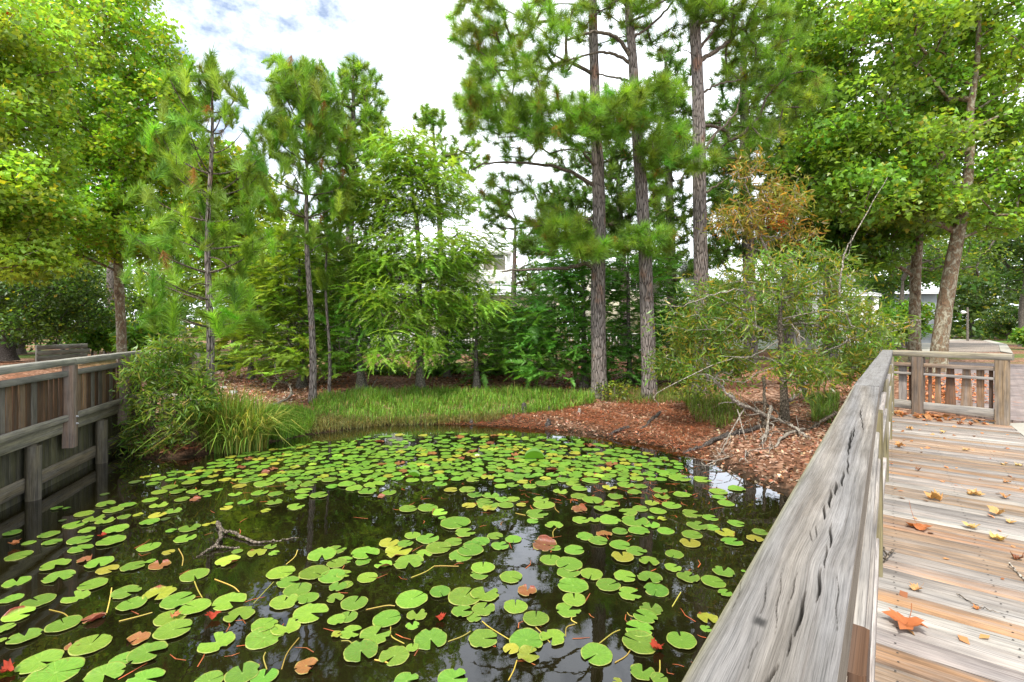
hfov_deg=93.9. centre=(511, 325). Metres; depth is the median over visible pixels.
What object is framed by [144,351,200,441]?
bush
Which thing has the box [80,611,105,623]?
lily pad
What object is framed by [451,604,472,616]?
lily pad
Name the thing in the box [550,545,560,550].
lily pad
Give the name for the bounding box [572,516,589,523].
lily pad
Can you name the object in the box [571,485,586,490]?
lily pad
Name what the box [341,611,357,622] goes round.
lily pad
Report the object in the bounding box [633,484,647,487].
lily pad
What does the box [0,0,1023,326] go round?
sky
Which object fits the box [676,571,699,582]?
lily pad
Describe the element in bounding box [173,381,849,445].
shore grass
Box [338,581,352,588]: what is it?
lily pad
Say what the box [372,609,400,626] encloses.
lily pad
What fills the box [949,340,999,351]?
lane
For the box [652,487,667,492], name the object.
lily pad
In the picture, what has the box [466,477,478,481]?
lily pad
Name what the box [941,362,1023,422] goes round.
road
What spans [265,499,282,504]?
lily pad
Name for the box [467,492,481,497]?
lily pad
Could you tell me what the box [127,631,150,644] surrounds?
lily pad
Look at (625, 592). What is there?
lily pad
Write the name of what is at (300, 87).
young pine
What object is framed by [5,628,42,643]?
lily pad
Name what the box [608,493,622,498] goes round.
lily pad
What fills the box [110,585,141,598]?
lily pad
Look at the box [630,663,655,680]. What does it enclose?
lily pad
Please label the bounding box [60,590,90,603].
lily pad
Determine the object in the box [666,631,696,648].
lily pad
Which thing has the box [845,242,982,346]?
broadleaf tree
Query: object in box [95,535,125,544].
lily pad
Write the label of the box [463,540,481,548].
lily pad
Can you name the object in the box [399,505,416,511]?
lily pad
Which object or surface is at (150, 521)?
lily pad
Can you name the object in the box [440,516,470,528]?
lily pad
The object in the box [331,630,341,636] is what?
lily pad
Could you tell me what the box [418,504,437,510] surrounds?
lily pad
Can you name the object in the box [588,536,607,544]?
lily pad
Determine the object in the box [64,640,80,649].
lily pad
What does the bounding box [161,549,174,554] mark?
lily pad
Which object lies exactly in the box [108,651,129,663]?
lily pad
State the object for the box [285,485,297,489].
lily pad
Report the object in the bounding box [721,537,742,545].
lily pad
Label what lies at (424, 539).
lily pad
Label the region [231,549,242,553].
lily pad
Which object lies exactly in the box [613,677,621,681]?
lily pad
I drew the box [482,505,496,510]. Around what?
lily pad
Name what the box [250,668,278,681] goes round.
lily pad
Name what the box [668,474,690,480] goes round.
lily pad
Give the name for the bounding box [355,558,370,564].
lily pad
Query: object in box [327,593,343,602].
lily pad
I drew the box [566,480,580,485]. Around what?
lily pad
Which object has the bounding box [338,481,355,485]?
lily pad
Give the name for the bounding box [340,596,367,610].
lily pad
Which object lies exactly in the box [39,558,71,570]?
lily pad
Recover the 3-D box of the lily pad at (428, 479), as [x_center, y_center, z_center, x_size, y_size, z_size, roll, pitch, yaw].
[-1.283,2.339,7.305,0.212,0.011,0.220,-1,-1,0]
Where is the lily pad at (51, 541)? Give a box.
[41,539,62,544]
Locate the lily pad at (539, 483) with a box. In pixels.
[535,481,550,485]
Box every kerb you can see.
[922,343,930,350]
[983,339,1012,353]
[1010,423,1023,435]
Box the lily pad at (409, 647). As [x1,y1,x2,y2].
[406,643,418,651]
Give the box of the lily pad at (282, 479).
[275,477,289,481]
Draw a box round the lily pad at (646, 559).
[639,556,659,564]
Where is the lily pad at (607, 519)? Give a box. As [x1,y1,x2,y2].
[600,514,620,523]
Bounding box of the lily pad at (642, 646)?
[622,630,655,653]
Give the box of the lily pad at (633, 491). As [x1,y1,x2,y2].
[627,489,641,493]
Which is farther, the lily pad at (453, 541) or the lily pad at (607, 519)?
the lily pad at (607, 519)
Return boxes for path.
[949,339,982,340]
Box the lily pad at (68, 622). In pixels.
[44,615,82,631]
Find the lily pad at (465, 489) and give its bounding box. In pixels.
[459,486,474,491]
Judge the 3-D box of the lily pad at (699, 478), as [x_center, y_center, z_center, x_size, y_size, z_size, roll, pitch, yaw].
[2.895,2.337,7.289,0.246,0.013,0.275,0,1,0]
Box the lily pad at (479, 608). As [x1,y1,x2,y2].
[472,602,494,615]
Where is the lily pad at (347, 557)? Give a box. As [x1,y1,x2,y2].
[335,556,352,563]
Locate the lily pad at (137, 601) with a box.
[115,596,146,610]
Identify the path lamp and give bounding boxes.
[961,307,968,340]
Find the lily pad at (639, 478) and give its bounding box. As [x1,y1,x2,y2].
[630,476,643,480]
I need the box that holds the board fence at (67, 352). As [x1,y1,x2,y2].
[35,343,89,361]
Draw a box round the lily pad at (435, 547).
[426,542,450,553]
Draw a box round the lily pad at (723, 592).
[718,589,731,595]
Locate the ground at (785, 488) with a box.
[0,327,1023,497]
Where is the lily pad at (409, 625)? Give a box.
[405,621,418,629]
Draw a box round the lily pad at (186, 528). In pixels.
[178,523,200,531]
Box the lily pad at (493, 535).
[487,532,502,538]
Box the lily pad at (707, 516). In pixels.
[702,514,717,520]
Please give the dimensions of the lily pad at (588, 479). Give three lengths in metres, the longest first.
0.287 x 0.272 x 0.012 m
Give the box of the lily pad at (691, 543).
[680,538,700,546]
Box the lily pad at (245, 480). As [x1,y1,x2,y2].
[238,477,255,482]
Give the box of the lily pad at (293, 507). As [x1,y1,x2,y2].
[287,503,304,509]
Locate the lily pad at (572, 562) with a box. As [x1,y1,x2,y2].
[555,556,582,570]
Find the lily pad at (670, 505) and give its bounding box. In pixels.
[662,502,680,508]
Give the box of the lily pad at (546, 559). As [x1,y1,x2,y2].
[540,555,559,564]
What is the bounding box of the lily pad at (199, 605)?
[179,598,211,614]
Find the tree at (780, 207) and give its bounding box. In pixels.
[695,145,830,398]
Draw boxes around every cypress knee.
[520,402,526,413]
[545,418,550,426]
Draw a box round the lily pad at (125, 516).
[117,514,130,518]
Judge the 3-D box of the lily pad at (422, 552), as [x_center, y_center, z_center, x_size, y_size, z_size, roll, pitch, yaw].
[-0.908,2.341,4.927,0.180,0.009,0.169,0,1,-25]
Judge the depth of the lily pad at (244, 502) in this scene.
6.37 m
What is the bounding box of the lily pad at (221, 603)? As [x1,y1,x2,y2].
[212,592,246,610]
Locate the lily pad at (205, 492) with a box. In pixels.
[199,490,213,494]
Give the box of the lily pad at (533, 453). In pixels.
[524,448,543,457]
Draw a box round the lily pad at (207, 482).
[201,480,216,483]
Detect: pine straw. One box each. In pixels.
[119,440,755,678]
[441,397,710,459]
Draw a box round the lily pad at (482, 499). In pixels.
[476,498,490,503]
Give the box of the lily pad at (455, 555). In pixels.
[449,549,471,561]
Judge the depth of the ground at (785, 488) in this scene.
11.54 m
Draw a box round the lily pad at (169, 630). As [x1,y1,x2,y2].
[152,619,191,639]
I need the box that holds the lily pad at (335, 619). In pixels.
[327,613,345,624]
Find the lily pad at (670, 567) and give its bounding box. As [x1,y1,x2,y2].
[664,563,681,571]
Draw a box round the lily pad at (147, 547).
[136,542,160,551]
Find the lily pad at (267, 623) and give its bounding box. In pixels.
[251,617,277,631]
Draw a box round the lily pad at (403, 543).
[398,540,412,546]
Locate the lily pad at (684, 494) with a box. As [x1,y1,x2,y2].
[674,491,691,496]
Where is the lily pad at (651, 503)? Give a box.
[645,500,658,505]
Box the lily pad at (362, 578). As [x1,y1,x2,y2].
[357,572,377,582]
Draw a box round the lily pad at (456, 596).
[448,587,479,605]
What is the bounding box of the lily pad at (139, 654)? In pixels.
[126,640,167,663]
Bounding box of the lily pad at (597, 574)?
[580,568,602,579]
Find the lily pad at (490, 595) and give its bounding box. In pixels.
[470,586,498,600]
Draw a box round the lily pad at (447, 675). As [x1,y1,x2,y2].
[437,668,467,681]
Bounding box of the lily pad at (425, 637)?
[414,628,446,649]
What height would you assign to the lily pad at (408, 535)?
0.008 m
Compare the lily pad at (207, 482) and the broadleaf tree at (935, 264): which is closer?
the lily pad at (207, 482)
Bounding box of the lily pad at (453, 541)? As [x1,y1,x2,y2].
[444,537,461,545]
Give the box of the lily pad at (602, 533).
[596,530,611,535]
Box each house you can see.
[280,227,559,348]
[585,257,654,343]
[653,274,693,343]
[679,261,881,351]
[844,270,938,343]
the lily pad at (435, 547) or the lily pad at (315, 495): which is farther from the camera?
the lily pad at (315, 495)
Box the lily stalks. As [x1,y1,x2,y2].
[49,503,680,679]
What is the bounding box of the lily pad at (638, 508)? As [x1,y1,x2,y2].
[632,505,647,511]
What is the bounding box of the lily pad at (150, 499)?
[142,497,157,501]
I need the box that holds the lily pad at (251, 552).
[247,549,266,556]
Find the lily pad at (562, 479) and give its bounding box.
[556,477,569,481]
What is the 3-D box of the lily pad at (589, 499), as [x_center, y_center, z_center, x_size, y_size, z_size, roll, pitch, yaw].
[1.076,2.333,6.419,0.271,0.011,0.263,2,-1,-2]
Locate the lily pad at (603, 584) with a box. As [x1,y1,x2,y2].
[596,578,620,590]
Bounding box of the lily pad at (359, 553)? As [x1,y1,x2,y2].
[351,546,379,558]
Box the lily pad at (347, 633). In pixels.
[340,625,361,638]
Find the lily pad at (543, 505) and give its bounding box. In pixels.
[533,501,554,508]
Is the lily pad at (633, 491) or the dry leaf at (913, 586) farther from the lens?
the lily pad at (633, 491)
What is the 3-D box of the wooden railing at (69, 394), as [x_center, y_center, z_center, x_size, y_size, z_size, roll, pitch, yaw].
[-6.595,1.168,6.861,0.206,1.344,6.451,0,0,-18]
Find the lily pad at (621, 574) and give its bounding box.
[614,570,635,581]
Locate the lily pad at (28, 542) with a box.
[21,540,36,544]
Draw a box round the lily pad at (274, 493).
[268,491,282,495]
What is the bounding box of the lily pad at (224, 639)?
[197,631,235,653]
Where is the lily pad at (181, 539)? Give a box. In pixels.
[173,534,196,542]
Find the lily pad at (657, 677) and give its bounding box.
[650,672,667,681]
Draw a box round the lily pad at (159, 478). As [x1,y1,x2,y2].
[150,476,166,480]
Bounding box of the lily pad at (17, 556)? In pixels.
[4,550,33,560]
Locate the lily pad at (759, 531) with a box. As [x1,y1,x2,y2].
[752,528,767,534]
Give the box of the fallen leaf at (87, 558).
[76,555,91,562]
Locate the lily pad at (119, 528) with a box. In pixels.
[102,524,128,532]
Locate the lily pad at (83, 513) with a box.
[73,510,94,516]
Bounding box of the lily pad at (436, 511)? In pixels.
[432,508,446,514]
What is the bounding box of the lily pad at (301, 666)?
[294,657,317,673]
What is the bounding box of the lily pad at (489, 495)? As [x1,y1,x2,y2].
[482,492,498,497]
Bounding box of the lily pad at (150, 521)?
[139,518,159,524]
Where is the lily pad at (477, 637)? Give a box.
[468,629,496,647]
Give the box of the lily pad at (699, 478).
[693,476,711,481]
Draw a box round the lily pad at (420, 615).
[406,609,426,619]
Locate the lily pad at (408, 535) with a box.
[405,532,420,538]
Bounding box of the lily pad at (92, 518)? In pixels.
[82,514,104,521]
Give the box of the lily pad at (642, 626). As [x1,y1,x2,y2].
[626,620,653,636]
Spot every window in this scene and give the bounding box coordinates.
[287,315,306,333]
[368,306,386,335]
[605,269,617,290]
[629,275,638,290]
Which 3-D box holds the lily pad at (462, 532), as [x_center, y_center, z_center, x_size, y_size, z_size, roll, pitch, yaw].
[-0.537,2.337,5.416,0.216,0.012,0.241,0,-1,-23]
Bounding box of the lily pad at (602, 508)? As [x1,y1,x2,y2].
[594,505,610,511]
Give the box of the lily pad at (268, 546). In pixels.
[264,544,276,548]
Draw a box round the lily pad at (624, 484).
[617,482,633,487]
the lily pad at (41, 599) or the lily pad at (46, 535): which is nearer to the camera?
the lily pad at (41, 599)
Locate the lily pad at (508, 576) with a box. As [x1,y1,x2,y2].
[500,571,521,582]
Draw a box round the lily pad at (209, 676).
[194,670,223,681]
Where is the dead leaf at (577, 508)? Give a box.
[571,503,586,511]
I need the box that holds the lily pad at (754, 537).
[746,535,763,541]
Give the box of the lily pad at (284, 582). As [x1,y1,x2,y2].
[276,576,299,587]
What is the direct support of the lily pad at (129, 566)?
on the water
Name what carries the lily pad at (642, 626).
on the water
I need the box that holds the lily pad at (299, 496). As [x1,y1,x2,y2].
[295,494,308,498]
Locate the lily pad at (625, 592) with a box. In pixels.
[618,586,641,599]
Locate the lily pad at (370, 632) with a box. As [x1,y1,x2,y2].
[359,625,390,643]
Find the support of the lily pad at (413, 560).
on the water
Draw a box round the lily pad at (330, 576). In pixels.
[318,568,344,582]
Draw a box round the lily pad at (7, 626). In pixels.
[0,623,15,632]
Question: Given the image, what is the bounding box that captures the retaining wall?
[0,397,148,511]
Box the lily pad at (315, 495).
[310,492,327,497]
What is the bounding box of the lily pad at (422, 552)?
[416,549,431,556]
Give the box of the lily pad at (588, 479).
[582,477,599,482]
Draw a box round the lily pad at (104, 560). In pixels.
[84,556,113,567]
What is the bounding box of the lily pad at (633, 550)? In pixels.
[626,546,646,555]
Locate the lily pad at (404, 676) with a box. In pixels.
[394,672,418,681]
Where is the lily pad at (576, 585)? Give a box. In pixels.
[558,577,588,592]
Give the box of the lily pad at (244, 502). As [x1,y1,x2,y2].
[237,499,252,503]
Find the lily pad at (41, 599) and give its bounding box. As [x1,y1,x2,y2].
[20,593,56,606]
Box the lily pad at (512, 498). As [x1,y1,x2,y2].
[506,496,519,501]
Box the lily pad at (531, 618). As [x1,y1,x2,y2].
[523,611,548,625]
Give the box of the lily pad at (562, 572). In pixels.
[557,567,580,577]
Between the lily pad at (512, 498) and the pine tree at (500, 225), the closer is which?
the lily pad at (512, 498)
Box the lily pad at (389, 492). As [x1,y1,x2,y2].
[382,490,395,494]
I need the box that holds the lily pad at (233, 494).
[228,492,241,495]
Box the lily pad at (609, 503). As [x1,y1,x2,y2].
[604,501,619,507]
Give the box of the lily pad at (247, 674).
[224,661,259,681]
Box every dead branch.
[260,369,292,403]
[689,449,744,467]
[693,371,781,422]
[704,409,743,460]
[728,405,773,460]
[732,427,804,478]
[733,409,753,443]
[748,397,810,438]
[749,375,780,427]
[771,411,837,434]
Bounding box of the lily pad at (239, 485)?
[232,484,246,487]
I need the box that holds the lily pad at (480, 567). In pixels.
[471,562,494,573]
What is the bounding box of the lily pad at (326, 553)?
[307,547,336,560]
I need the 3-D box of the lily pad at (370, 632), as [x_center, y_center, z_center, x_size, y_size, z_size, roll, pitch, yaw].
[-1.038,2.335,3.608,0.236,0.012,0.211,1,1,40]
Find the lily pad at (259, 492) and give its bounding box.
[251,490,268,494]
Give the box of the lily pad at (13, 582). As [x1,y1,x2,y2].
[1,576,31,587]
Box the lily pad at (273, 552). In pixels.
[268,550,279,555]
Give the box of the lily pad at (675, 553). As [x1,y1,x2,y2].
[665,549,683,558]
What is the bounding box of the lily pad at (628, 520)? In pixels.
[621,515,648,526]
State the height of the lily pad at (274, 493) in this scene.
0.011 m
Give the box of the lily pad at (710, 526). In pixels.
[707,524,719,530]
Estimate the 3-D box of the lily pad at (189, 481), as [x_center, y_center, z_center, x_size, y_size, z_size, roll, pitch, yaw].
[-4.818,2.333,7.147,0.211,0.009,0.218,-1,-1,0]
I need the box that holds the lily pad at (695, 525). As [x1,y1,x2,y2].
[686,521,707,529]
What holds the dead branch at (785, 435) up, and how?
on the ground at (785, 488)
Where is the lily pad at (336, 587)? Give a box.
[329,582,347,590]
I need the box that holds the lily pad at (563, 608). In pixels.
[556,602,580,617]
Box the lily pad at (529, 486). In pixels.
[523,484,535,487]
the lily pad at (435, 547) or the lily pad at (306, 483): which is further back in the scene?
the lily pad at (306, 483)
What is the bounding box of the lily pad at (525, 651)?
[517,645,539,662]
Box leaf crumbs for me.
[891,410,1022,644]
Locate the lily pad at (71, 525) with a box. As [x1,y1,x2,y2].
[62,521,88,528]
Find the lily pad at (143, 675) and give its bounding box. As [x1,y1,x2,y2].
[126,667,165,681]
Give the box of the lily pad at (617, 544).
[609,540,629,549]
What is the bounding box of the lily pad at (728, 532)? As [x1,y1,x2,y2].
[715,528,734,536]
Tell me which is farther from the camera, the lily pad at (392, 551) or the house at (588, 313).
the house at (588, 313)
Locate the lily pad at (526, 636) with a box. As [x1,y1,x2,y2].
[509,628,542,649]
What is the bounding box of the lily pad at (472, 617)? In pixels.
[467,613,480,621]
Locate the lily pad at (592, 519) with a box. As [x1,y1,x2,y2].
[588,517,600,521]
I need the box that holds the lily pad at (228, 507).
[220,505,232,509]
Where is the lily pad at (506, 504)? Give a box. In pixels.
[498,502,513,507]
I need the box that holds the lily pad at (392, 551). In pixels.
[385,545,411,557]
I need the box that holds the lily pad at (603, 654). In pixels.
[581,642,612,665]
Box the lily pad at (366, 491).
[358,488,376,493]
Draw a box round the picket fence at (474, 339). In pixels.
[367,333,662,351]
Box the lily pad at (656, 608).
[639,602,662,614]
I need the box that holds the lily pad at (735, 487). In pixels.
[728,485,745,490]
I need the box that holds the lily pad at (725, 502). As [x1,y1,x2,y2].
[717,500,734,505]
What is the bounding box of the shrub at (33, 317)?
[0,232,138,361]
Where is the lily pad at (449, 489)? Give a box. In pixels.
[444,487,456,491]
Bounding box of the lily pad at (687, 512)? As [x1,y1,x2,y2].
[682,509,701,517]
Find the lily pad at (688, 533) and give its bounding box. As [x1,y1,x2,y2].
[682,530,702,538]
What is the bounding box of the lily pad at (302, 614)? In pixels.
[292,603,328,622]
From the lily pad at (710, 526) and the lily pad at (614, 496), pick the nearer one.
the lily pad at (710, 526)
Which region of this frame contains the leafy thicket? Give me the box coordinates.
[107,331,230,458]
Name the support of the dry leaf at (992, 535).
on the boardwalk deck
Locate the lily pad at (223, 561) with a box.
[215,554,240,565]
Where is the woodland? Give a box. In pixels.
[41,147,1022,339]
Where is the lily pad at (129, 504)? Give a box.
[118,502,136,507]
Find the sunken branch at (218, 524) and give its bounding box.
[193,520,298,558]
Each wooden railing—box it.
[0,350,145,448]
[682,350,893,681]
[893,350,1013,425]
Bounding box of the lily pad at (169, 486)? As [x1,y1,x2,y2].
[162,484,177,488]
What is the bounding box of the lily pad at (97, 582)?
[77,577,107,589]
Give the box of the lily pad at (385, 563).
[374,560,391,567]
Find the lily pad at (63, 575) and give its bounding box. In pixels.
[41,569,75,582]
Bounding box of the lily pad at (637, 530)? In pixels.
[628,525,649,533]
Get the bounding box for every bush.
[58,318,115,355]
[84,302,131,353]
[108,321,179,358]
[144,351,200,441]
[173,338,218,362]
[200,354,240,370]
[254,358,308,369]
[317,359,356,372]
[364,359,415,375]
[412,359,464,376]
[479,360,512,374]
[632,363,674,371]
[709,349,754,371]
[879,298,935,349]
[889,317,932,348]
[950,320,1014,336]
[974,304,1018,340]
[1007,326,1023,347]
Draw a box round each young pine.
[116,41,280,400]
[246,44,373,402]
[298,167,361,394]
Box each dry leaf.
[881,603,928,629]
[894,441,905,447]
[905,502,930,529]
[909,583,923,589]
[924,489,946,500]
[961,485,983,495]
[962,521,980,527]
[987,505,1004,514]
[989,531,1008,539]
[1010,551,1023,559]
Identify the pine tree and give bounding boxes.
[88,113,115,353]
[323,52,394,350]
[409,101,487,355]
[437,0,656,398]
[463,190,568,352]
[509,124,652,360]
[556,0,713,398]
[626,39,752,359]
[677,0,837,394]
[692,19,838,364]
[735,0,836,356]
[773,86,859,356]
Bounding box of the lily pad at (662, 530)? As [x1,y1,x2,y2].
[657,527,674,534]
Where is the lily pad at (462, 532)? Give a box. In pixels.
[455,528,475,536]
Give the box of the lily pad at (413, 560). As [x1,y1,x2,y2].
[393,554,423,568]
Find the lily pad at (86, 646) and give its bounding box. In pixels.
[68,634,112,655]
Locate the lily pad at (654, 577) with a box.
[637,571,662,582]
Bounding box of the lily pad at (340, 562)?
[326,558,346,567]
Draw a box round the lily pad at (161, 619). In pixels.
[153,609,186,625]
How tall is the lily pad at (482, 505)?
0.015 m
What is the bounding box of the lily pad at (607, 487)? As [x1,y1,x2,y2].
[602,485,616,489]
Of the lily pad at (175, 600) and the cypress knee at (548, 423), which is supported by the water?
the lily pad at (175, 600)
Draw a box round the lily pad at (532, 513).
[526,509,547,518]
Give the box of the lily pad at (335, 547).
[331,545,343,553]
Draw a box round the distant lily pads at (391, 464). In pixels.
[58,431,745,571]
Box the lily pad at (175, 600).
[159,591,195,609]
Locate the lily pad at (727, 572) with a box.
[712,566,734,576]
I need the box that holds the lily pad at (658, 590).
[644,583,668,596]
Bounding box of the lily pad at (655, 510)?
[649,507,666,513]
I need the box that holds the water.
[0,424,787,681]
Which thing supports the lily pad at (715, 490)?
on the water
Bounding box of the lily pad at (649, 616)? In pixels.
[633,608,657,622]
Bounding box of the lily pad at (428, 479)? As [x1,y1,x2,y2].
[421,477,434,480]
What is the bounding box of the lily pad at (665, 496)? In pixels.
[654,494,669,498]
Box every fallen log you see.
[606,425,630,434]
[637,411,661,434]
[683,425,762,452]
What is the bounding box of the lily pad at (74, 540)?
[66,535,93,544]
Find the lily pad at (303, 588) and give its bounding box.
[283,582,311,596]
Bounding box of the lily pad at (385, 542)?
[379,538,398,546]
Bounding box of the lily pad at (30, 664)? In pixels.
[14,649,64,673]
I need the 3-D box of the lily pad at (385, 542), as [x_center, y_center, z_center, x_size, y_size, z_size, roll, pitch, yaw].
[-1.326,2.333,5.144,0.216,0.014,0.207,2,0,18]
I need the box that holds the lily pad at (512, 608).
[504,599,527,613]
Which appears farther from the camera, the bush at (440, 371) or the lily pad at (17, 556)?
the bush at (440, 371)
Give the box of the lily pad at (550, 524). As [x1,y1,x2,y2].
[545,521,562,527]
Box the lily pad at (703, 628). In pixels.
[700,625,711,631]
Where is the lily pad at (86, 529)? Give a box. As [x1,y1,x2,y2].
[78,527,95,532]
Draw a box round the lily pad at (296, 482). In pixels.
[284,480,301,485]
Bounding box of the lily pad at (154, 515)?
[148,512,166,517]
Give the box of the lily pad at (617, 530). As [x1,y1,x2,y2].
[612,527,627,533]
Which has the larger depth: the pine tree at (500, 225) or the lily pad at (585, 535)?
the pine tree at (500, 225)
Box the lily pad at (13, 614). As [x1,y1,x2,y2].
[1,605,35,621]
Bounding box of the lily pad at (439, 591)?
[430,585,449,596]
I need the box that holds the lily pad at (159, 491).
[151,489,166,493]
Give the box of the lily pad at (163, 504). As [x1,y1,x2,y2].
[149,501,168,507]
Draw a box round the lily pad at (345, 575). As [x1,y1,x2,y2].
[336,570,350,577]
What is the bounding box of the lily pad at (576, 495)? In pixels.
[571,493,586,498]
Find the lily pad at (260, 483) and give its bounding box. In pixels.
[253,479,274,486]
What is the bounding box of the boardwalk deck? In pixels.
[875,414,1023,681]
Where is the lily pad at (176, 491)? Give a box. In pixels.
[169,489,186,493]
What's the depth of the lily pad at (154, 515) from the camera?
5.89 m
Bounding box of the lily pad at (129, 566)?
[119,561,145,570]
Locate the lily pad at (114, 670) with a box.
[83,661,125,681]
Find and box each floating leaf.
[0,658,14,672]
[8,538,21,544]
[170,610,181,617]
[205,611,220,618]
[436,612,445,620]
[649,638,662,648]
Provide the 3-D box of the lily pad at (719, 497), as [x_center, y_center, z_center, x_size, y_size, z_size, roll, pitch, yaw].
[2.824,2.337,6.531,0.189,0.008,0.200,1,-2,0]
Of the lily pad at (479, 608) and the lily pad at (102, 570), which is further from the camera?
the lily pad at (102, 570)
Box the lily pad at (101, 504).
[95,500,115,506]
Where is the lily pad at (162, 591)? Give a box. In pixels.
[142,585,176,599]
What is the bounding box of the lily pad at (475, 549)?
[457,543,483,555]
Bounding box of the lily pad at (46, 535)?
[37,531,59,537]
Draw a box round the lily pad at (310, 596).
[296,592,318,603]
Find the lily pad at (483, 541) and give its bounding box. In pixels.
[471,537,489,545]
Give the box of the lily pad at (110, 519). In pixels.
[94,517,115,523]
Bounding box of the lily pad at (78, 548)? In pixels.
[67,544,93,552]
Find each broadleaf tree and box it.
[3,273,114,353]
[43,234,130,306]
[96,211,205,348]
[162,137,289,356]
[214,208,314,347]
[267,205,391,294]
[478,281,573,348]
[656,273,777,349]
[756,149,1023,349]
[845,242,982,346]
[932,249,1021,338]
[963,205,1023,346]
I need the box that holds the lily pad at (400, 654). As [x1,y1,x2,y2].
[378,646,409,665]
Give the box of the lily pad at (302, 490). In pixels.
[295,488,312,492]
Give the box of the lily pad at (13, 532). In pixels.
[2,529,21,535]
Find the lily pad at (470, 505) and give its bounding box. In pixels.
[462,503,475,507]
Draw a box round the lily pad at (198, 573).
[179,568,209,581]
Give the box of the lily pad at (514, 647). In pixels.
[503,643,518,653]
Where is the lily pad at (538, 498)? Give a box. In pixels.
[533,496,548,501]
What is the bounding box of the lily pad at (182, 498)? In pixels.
[174,496,189,500]
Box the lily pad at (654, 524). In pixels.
[643,522,659,527]
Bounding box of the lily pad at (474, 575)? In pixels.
[470,571,487,579]
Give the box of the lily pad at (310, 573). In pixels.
[298,565,329,579]
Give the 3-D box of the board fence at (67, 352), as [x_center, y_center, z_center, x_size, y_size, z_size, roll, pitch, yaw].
[-16.918,1.090,18.003,0.154,0.820,2.005,0,0,4]
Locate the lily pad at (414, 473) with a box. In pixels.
[408,470,419,475]
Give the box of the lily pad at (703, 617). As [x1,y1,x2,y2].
[697,612,717,622]
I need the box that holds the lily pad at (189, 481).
[181,480,198,483]
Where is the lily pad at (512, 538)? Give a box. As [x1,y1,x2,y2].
[505,535,521,542]
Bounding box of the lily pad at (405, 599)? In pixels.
[396,589,427,608]
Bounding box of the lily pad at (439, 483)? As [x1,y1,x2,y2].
[433,481,446,485]
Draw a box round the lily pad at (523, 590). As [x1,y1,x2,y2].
[518,584,536,595]
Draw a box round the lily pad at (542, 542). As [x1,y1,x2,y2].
[532,535,556,550]
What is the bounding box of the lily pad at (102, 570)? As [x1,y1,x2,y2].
[95,564,119,574]
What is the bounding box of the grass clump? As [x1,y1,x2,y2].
[122,378,316,461]
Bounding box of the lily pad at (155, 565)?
[148,559,170,569]
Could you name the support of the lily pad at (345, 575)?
on the water
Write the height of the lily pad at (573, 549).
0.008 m
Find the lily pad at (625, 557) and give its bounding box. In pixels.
[611,551,633,561]
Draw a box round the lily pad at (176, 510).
[165,507,181,513]
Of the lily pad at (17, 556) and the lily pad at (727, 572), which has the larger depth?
the lily pad at (17, 556)
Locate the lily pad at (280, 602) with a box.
[269,593,297,609]
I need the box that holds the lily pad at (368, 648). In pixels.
[343,639,377,661]
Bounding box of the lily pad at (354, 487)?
[346,485,362,490]
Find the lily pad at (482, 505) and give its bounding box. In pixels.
[477,501,498,507]
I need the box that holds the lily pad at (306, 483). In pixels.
[300,481,316,486]
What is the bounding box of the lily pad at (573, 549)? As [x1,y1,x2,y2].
[564,545,583,554]
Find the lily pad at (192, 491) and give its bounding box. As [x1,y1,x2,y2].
[186,489,202,493]
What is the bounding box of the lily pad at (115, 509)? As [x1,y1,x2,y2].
[102,506,123,512]
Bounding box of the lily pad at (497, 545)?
[491,541,508,549]
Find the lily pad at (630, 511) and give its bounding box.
[619,508,636,515]
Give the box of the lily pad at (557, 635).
[539,629,564,645]
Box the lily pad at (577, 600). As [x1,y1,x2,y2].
[562,593,585,606]
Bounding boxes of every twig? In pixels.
[883,546,894,562]
[956,593,1002,613]
[1008,562,1023,579]
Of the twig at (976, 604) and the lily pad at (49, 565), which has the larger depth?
the lily pad at (49, 565)
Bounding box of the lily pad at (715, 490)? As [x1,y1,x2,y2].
[709,488,727,493]
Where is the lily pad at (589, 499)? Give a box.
[582,496,601,502]
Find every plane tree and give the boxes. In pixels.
[0,0,109,288]
[0,0,216,362]
[752,0,1023,372]
[764,111,1018,361]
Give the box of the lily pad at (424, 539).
[416,533,438,543]
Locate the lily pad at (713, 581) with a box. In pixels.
[701,575,725,587]
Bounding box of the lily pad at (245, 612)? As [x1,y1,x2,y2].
[223,606,254,621]
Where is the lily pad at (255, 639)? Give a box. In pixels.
[245,627,283,649]
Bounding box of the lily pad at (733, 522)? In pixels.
[727,520,744,526]
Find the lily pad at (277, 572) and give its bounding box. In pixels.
[266,566,295,578]
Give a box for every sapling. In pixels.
[592,379,637,400]
[673,378,722,400]
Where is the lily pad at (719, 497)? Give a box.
[711,495,726,499]
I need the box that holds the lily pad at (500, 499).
[495,496,508,501]
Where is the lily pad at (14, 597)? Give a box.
[0,593,24,602]
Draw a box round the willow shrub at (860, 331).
[638,177,925,420]
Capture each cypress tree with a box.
[172,233,307,378]
[203,215,364,387]
[275,253,386,378]
[277,236,422,389]
[314,121,520,390]
[394,265,504,377]
[429,267,531,388]
[469,299,561,375]
[490,232,638,388]
[575,236,681,385]
[617,277,734,383]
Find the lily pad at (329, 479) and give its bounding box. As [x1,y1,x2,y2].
[321,477,336,481]
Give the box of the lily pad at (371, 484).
[363,481,384,487]
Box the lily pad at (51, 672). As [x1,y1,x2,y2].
[23,657,84,681]
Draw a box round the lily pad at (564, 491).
[553,489,567,493]
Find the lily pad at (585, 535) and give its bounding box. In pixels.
[576,532,593,539]
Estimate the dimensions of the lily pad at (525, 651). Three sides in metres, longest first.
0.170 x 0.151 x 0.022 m
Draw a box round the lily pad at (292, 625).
[270,618,300,634]

